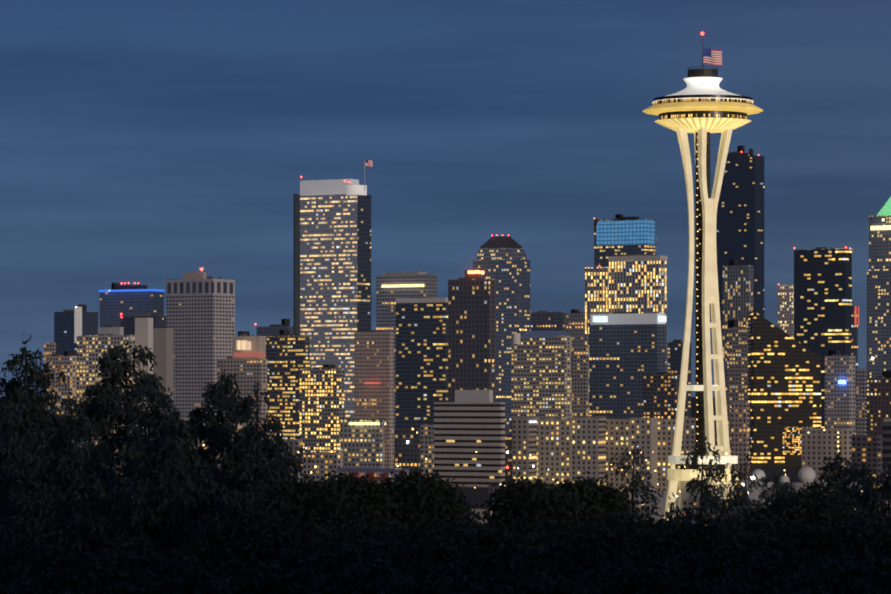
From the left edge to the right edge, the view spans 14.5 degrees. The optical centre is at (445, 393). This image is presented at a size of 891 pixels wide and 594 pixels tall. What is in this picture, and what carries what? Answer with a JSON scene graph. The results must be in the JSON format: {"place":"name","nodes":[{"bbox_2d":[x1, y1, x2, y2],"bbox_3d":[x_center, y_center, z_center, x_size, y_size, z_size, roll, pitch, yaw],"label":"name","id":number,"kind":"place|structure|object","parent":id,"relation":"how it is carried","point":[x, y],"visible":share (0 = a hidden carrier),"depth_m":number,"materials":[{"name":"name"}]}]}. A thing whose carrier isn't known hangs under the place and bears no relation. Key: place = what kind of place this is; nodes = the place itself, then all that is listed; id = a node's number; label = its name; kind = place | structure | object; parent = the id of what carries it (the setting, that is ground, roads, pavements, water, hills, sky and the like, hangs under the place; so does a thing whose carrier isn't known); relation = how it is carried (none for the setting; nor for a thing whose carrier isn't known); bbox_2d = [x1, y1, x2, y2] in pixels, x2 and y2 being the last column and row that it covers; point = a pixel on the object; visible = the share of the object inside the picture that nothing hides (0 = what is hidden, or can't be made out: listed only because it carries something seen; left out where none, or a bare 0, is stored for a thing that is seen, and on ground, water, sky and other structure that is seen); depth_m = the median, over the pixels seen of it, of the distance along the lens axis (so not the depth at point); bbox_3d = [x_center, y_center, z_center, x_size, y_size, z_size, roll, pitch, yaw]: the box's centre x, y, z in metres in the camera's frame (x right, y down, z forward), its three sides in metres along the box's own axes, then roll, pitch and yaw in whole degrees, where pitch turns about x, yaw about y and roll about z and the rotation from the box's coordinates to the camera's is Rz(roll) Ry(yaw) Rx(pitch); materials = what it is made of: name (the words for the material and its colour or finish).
{"place":"outdoors","nodes":[
{"label":"outdoors","id":0,"kind":"place"},
{"bbox_2d":[365,159,372,166],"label":"flag","id":1,"kind":"object","parent":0,"point":[368,163],"visible":1,"depth_m":3401.22,"materials":[{"name":"multicoloured fabric"}]},
{"bbox_2d":[0,397,880,542],"bbox_3d":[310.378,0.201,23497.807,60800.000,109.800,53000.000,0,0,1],"label":"ground","id":2,"kind":"structure","parent":0,"point":[477,495],"depth_m":2405.99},
{"bbox_2d":[0,334,111,560],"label":"cedar","id":3,"kind":"object","parent":2,"relation":"on","point":[12,447],"visible":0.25,"depth_m":204.15,"materials":[{"name":"green plant"}]},
{"bbox_2d":[0,392,153,563],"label":"cedar","id":4,"kind":"object","parent":2,"relation":"on","point":[71,528],"visible":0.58,"depth_m":189.25,"materials":[{"name":"green plant"}]},
{"bbox_2d":[54,326,211,552],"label":"cedar","id":5,"kind":"object","parent":2,"relation":"on","point":[102,406],"visible":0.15,"depth_m":224.84,"materials":[{"name":"green plant"}]},
{"bbox_2d":[86,364,220,551],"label":"cedar","id":6,"kind":"object","parent":2,"relation":"on","point":[180,426],"visible":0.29,"depth_m":211.57,"materials":[{"name":"green plant"}]},
{"bbox_2d":[76,399,241,568],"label":"cedar","id":7,"kind":"object","parent":2,"relation":"on","point":[146,511],"visible":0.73,"depth_m":184.49,"materials":[{"name":"green plant"}]},
{"bbox_2d":[164,367,292,548],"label":"cedar","id":8,"kind":"object","parent":2,"relation":"on","point":[218,431],"visible":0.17,"depth_m":214.07,"materials":[{"name":"green plant"}]},
{"bbox_2d":[185,425,300,542],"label":"cedar","id":9,"kind":"object","parent":2,"relation":"on","point":[274,470],"visible":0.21,"depth_m":199.77,"materials":[{"name":"green plant"}]},
{"bbox_2d":[208,382,311,523],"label":"cedar","id":10,"kind":"object","parent":2,"relation":"on","point":[245,411],"visible":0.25,"depth_m":207.58,"materials":[{"name":"green plant"}]},
{"bbox_2d":[242,470,368,534],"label":"broadleaf","id":11,"kind":"object","parent":2,"relation":"on","point":[310,501],"visible":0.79,"depth_m":173.93,"materials":[{"name":"green plant"}]},
{"bbox_2d":[315,470,398,526],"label":"bush","id":12,"kind":"object","parent":2,"relation":"on","point":[372,498],"visible":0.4,"depth_m":184.07,"materials":[{"name":"green plant"}]},
{"bbox_2d":[344,508,459,557],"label":"bush","id":13,"kind":"object","parent":2,"relation":"on","point":[417,535],"visible":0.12,"depth_m":149.31,"materials":[{"name":"green plant"}]},
{"bbox_2d":[376,468,477,530],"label":"bush","id":14,"kind":"object","parent":2,"relation":"on","point":[429,497],"visible":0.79,"depth_m":188.21,"materials":[{"name":"green plant"}]},
{"bbox_2d":[43,390,890,525],"bbox_3d":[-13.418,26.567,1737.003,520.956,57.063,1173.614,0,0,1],"label":"city","id":15,"kind":"object","parent":2,"relation":"on","point":[460,432],"visible":0.44,"depth_m":1818.25,"materials":[{"name":"grey"}]},
{"bbox_2d":[44,145,890,468],"bbox_3d":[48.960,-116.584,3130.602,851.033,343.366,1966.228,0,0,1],"label":"city","id":16,"kind":"object","parent":2,"relation":"on","point":[330,371],"visible":0.77,"depth_m":2910.67,"materials":[{"name":"grey"}]},
{"bbox_2d":[75,151,883,504],"bbox_3d":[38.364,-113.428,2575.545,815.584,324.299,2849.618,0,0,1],"label":"city lights","id":17,"kind":"object","parent":16,"relation":"attached to","point":[507,451],"visible":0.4,"depth_m":1999.73,"materials":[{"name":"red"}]},
{"bbox_2d":[457,491,479,522],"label":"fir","id":18,"kind":"object","parent":2,"relation":"on","point":[472,513],"depth_m":229.49,"materials":[{"name":"green plant"}]},
{"bbox_2d":[427,505,513,540],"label":"bush","id":19,"kind":"object","parent":2,"relation":"on","point":[460,527],"visible":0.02,"depth_m":164.20,"materials":[{"name":"green plant"}]},
{"bbox_2d":[478,474,586,528],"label":"bush","id":20,"kind":"object","parent":2,"relation":"on","point":[517,500],"visible":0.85,"depth_m":188.63,"materials":[{"name":"green plant"}]},
{"bbox_2d":[487,507,598,541],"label":"bush","id":21,"kind":"object","parent":2,"relation":"on","point":[547,526],"visible":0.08,"depth_m":159.20,"materials":[{"name":"green plant"}]},
{"bbox_2d":[536,508,644,562],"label":"bush","id":22,"kind":"object","parent":2,"relation":"on","point":[612,538],"visible":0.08,"depth_m":151.04,"materials":[{"name":"green plant"}]},
{"bbox_2d":[549,470,640,523],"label":"bush","id":23,"kind":"object","parent":2,"relation":"on","point":[593,497],"visible":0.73,"depth_m":198.48,"materials":[{"name":"green plant"}]},
{"bbox_2d":[576,501,683,552],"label":"bush","id":24,"kind":"object","parent":2,"relation":"on","point":[614,521],"visible":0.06,"depth_m":169.10,"materials":[{"name":"green plant"}]},
{"bbox_2d":[608,441,663,523],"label":"tree","id":25,"kind":"object","parent":2,"relation":"on","point":[633,488],"visible":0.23,"depth_m":269.48,"materials":[{"name":"green plant"}]},
{"bbox_2d":[665,492,691,527],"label":"fir","id":26,"kind":"object","parent":2,"relation":"on","point":[672,510],"visible":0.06,"depth_m":224.61,"materials":[{"name":"green plant"}]},
{"bbox_2d":[643,38,762,521],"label":"observation tower","id":27,"kind":"structure","parent":2,"relation":"on","point":[702,105],"depth_m":1293.38,"materials":[{"name":"silver metal"}]},
{"bbox_2d":[696,32,703,448],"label":"needle lights","id":28,"kind":"object","parent":27,"relation":"on","point":[702,33],"visible":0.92,"depth_m":1294.73,"materials":[{"name":"brown"}]},
{"bbox_2d":[703,48,721,65],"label":"flag","id":29,"kind":"object","parent":27,"relation":"attached to","point":[712,57],"visible":1,"depth_m":1298.71,"materials":[{"name":"multicoloured fabric"}]},
{"bbox_2d":[631,500,784,568],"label":"broadleaf","id":30,"kind":"object","parent":2,"relation":"on","point":[674,540],"visible":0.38,"depth_m":148.60,"materials":[{"name":"green plant"}]},
{"bbox_2d":[676,432,748,527],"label":"tree","id":31,"kind":"object","parent":2,"relation":"on","point":[706,497],"visible":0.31,"depth_m":254.35,"materials":[{"name":"green plant"}]},
{"bbox_2d":[718,455,767,527],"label":"tree","id":32,"kind":"object","parent":2,"relation":"on","point":[745,501],"visible":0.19,"depth_m":244.64,"materials":[{"name":"green plant"}]},
{"bbox_2d":[707,500,806,556],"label":"bush","id":33,"kind":"object","parent":2,"relation":"on","point":[758,524],"visible":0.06,"depth_m":158.70,"materials":[{"name":"green plant"}]},
{"bbox_2d":[743,469,773,506],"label":"radome","id":34,"kind":"object","parent":2,"relation":"on","point":[755,493],"visible":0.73,"depth_m":1256.09,"materials":[{"name":"grey"}]},
{"bbox_2d":[750,472,793,521],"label":"tree","id":35,"kind":"object","parent":2,"relation":"on","point":[763,494],"visible":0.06,"depth_m":234.28,"materials":[{"name":"green plant"}]},
{"bbox_2d":[774,475,789,496],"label":"radome","id":36,"kind":"object","parent":2,"relation":"on","point":[785,478],"visible":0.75,"depth_m":1271.90,"materials":[{"name":"grey"}]},
{"bbox_2d":[788,466,822,492],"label":"radome","id":37,"kind":"object","parent":2,"relation":"on","point":[806,474],"visible":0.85,"depth_m":1265.85,"materials":[{"name":"grey"}]},
{"bbox_2d":[750,481,865,526],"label":"bush","id":38,"kind":"object","parent":2,"relation":"on","point":[798,504],"visible":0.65,"depth_m":183.33,"materials":[{"name":"green plant"}]},
{"bbox_2d":[803,444,874,516],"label":"tree","id":39,"kind":"object","parent":2,"relation":"on","point":[833,467],"visible":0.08,"depth_m":219.44,"materials":[{"name":"green plant"}]},
{"bbox_2d":[835,461,890,531],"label":"tree","id":40,"kind":"object","parent":2,"relation":"on","point":[864,480],"visible":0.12,"depth_m":211.29,"materials":[{"name":"green plant"}]},
{"bbox_2d":[846,460,890,537],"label":"tree","id":41,"kind":"object","parent":2,"relation":"on","point":[869,493],"visible":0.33,"depth_m":204.51,"materials":[{"name":"green plant"}]},
{"bbox_2d":[0,0,890,396],"label":"sky","id":42,"kind":"structure","parent":0,"point":[149,143],"materials":[{"name":"blue"}]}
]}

